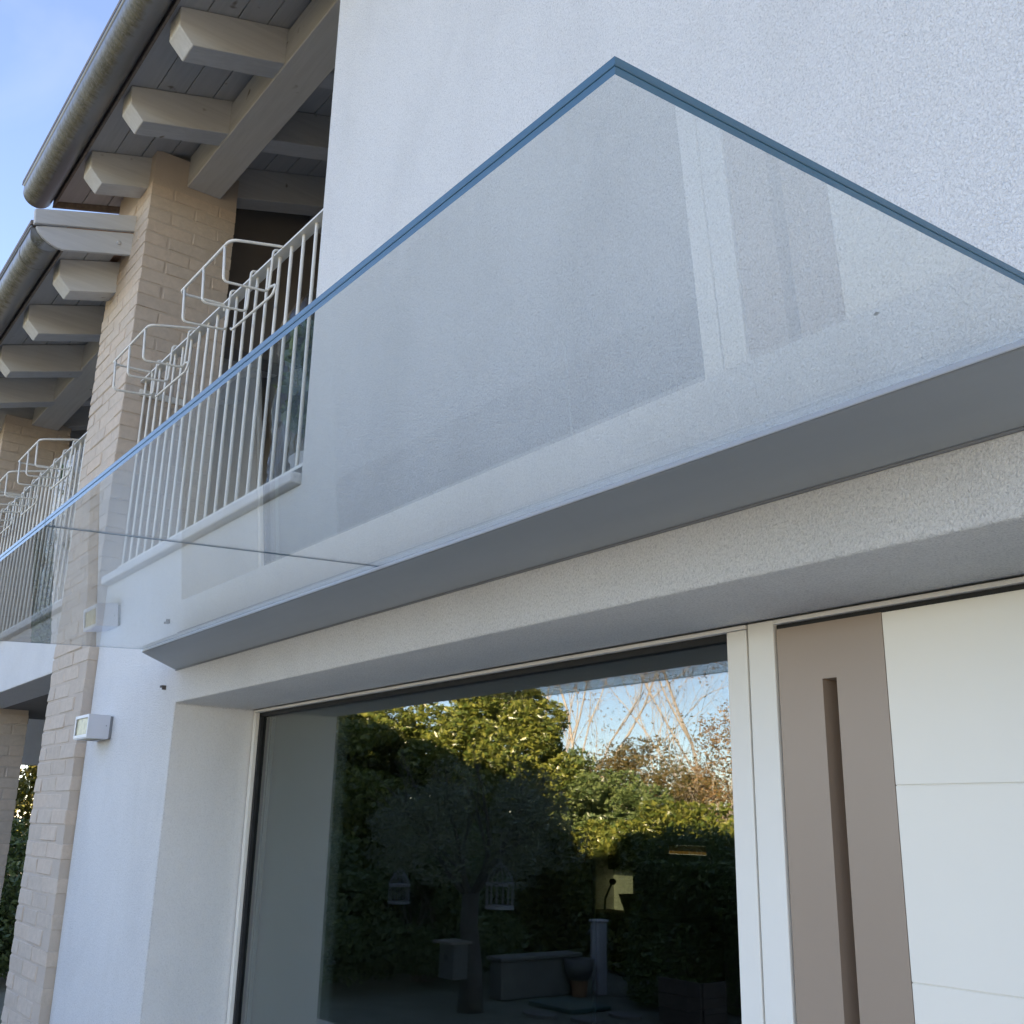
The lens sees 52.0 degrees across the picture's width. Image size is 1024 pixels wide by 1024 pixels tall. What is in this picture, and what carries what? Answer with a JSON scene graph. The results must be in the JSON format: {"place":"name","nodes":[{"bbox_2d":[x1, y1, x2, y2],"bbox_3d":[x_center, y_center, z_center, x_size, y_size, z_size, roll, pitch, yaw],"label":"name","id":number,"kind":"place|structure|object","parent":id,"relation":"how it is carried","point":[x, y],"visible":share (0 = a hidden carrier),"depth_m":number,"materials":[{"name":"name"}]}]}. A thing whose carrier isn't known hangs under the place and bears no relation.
{"place":"outdoors","nodes":[
{"label":"outdoors","id":0,"kind":"place"},
{"bbox_2d":[0,0,118,817],"label":"sky","id":1,"kind":"structure","parent":0,"point":[45,45],"materials":[{"name":"blue"}]},
{"bbox_2d":[51,445,83,512],"bbox_3d":[-2.701,0.152,6.730,0.522,1.220,0.422,13,-21,-35],"label":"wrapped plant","id":2,"kind":"object","parent":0,"point":[68,479],"visible":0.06,"depth_m":6.67,"materials":[{"name":"white metal"}]},
{"bbox_2d":[280,287,316,326],"bbox_3d":[-0.712,-0.431,4.296,0.573,1.020,0.548,13,-21,-35],"label":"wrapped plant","id":3,"kind":"object","parent":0,"point":[295,306],"depth_m":4.28,"materials":[{"name":"green plant"}]},
{"bbox_2d":[0,845,683,1023],"bbox_3d":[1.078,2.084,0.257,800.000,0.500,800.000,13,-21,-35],"label":"ground","id":4,"kind":"structure","parent":0,"point":[3,986],"depth_m":10.32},
{"bbox_2d":[0,818,29,978],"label":"garden shrub","id":5,"kind":"object","parent":4,"relation":"on","point":[11,888],"visible":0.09,"depth_m":10.73,"materials":[{"name":"green plant"}]},
{"bbox_2d":[5,765,37,875],"bbox_3d":[-6.260,4.131,13.622,2.998,3.147,3.032,13,-21,-35],"label":"garden shrub","id":6,"kind":"object","parent":4,"relation":"on","point":[23,804],"visible":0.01,"depth_m":13.12,"materials":[{"name":"green plant"}]},
{"bbox_2d":[0,0,1023,1023],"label":"house","id":7,"kind":"structure","parent":4,"relation":"on","point":[801,717],"depth_m":3.86,"materials":[{"name":"paint"}]},
{"bbox_2d":[0,431,87,554],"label":"balcony railing","id":8,"kind":"object","parent":7,"relation":"on","point":[79,443],"visible":0.21,"depth_m":6.75,"materials":[{"name":"white metal"}]},
{"bbox_2d":[0,494,18,534],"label":"flower box holder","id":9,"kind":"object","parent":8,"relation":"attached to","point":[12,519],"visible":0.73,"depth_m":7.29,"materials":[{"name":"beige paint"}]},
{"bbox_2d":[0,470,44,515],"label":"flower box holder","id":10,"kind":"object","parent":8,"relation":"attached to","point":[23,497],"visible":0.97,"depth_m":6.79,"materials":[{"name":"beige paint"}]},
{"bbox_2d":[17,438,78,488],"bbox_3d":[-2.778,-0.285,6.304,0.251,0.247,0.567,13,-21,-35],"label":"flower box holder","id":11,"kind":"object","parent":8,"relation":"attached to","point":[36,444],"visible":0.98,"depth_m":6.24,"materials":[{"name":"beige paint"}]},
{"bbox_2d":[73,714,113,740],"bbox_3d":[-1.831,0.944,4.591,0.102,0.101,0.203,13,-21,-35],"label":"wall lamp","id":12,"kind":"object","parent":7,"relation":"attached to","point":[93,727],"visible":1,"depth_m":4.53,"materials":[{"name":"silver metal"}]},
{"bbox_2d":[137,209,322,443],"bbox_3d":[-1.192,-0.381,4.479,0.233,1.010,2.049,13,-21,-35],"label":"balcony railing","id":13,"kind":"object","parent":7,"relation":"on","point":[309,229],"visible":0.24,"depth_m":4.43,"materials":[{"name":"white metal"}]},
{"bbox_2d":[112,324,196,396],"bbox_3d":[-1.654,-0.691,4.872,0.251,0.247,0.567,13,-21,-35],"label":"flower box holder","id":14,"kind":"object","parent":13,"relation":"attached to","point":[154,379],"visible":0.95,"depth_m":4.81,"materials":[{"name":"beige paint"}]},
{"bbox_2d":[181,239,282,330],"bbox_3d":[-1.111,-0.886,4.181,0.251,0.247,0.567,13,-21,-35],"label":"flower box holder","id":15,"kind":"object","parent":13,"relation":"attached to","point":[213,302],"visible":0.96,"depth_m":4.12,"materials":[{"name":"beige paint"}]},
{"bbox_2d":[226,625,764,1023],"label":"window","id":16,"kind":"structure","parent":7,"relation":"in","point":[735,639],"depth_m":2.55,"materials":[{"name":"white metal"}]},
{"bbox_2d":[0,56,1023,670],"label":"glass canopy","id":17,"kind":"object","parent":7,"relation":"attached to","point":[614,302],"visible":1,"depth_m":1.49,"materials":[{"name":"clear glass"}]},
{"bbox_2d":[614,869,632,909],"bbox_3d":[1.220,4.262,11.703,0.004,0.523,0.541,13,-21,-35],"label":"roller blind","id":18,"kind":"object","parent":7,"relation":"attached to","point":[624,881],"visible":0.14,"depth_m":11.72,"materials":[{"name":"beige fabric"}]},
{"bbox_2d":[595,909,725,1011],"bbox_3d":[0.974,4.682,11.228,0.585,0.780,2.900,13,-21,-35],"label":"kitchen counter","id":19,"kind":"object","parent":7,"relation":"on","point":[671,962],"visible":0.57,"depth_m":10.29,"materials":[{"name":"grey"}]},
{"bbox_2d":[604,878,615,909],"bbox_3d":[1.065,4.171,11.457,0.084,0.336,0.184,13,-21,-35],"label":"kitchen tap","id":20,"kind":"object","parent":19,"relation":"on","point":[612,881],"visible":1,"depth_m":11.46,"materials":[{"name":"black metal"}]},
{"bbox_2d":[619,894,644,913],"bbox_3d":[1.265,4.143,11.101,0.276,0.190,0.280,13,-21,-35],"label":"bowl","id":21,"kind":"object","parent":19,"relation":"on","point":[631,903],"visible":1,"depth_m":11.02,"materials":[{"name":"green ceramic"}]},
{"bbox_2d":[669,845,705,854],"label":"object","id":22,"kind":"object","parent":7,"relation":"attached to","point":[691,850],"visible":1,"depth_m":11.06,"materials":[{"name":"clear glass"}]},
{"bbox_2d":[748,576,1023,1023],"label":"front door","id":23,"kind":"structure","parent":7,"relation":"in","point":[888,735],"depth_m":1.88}
]}

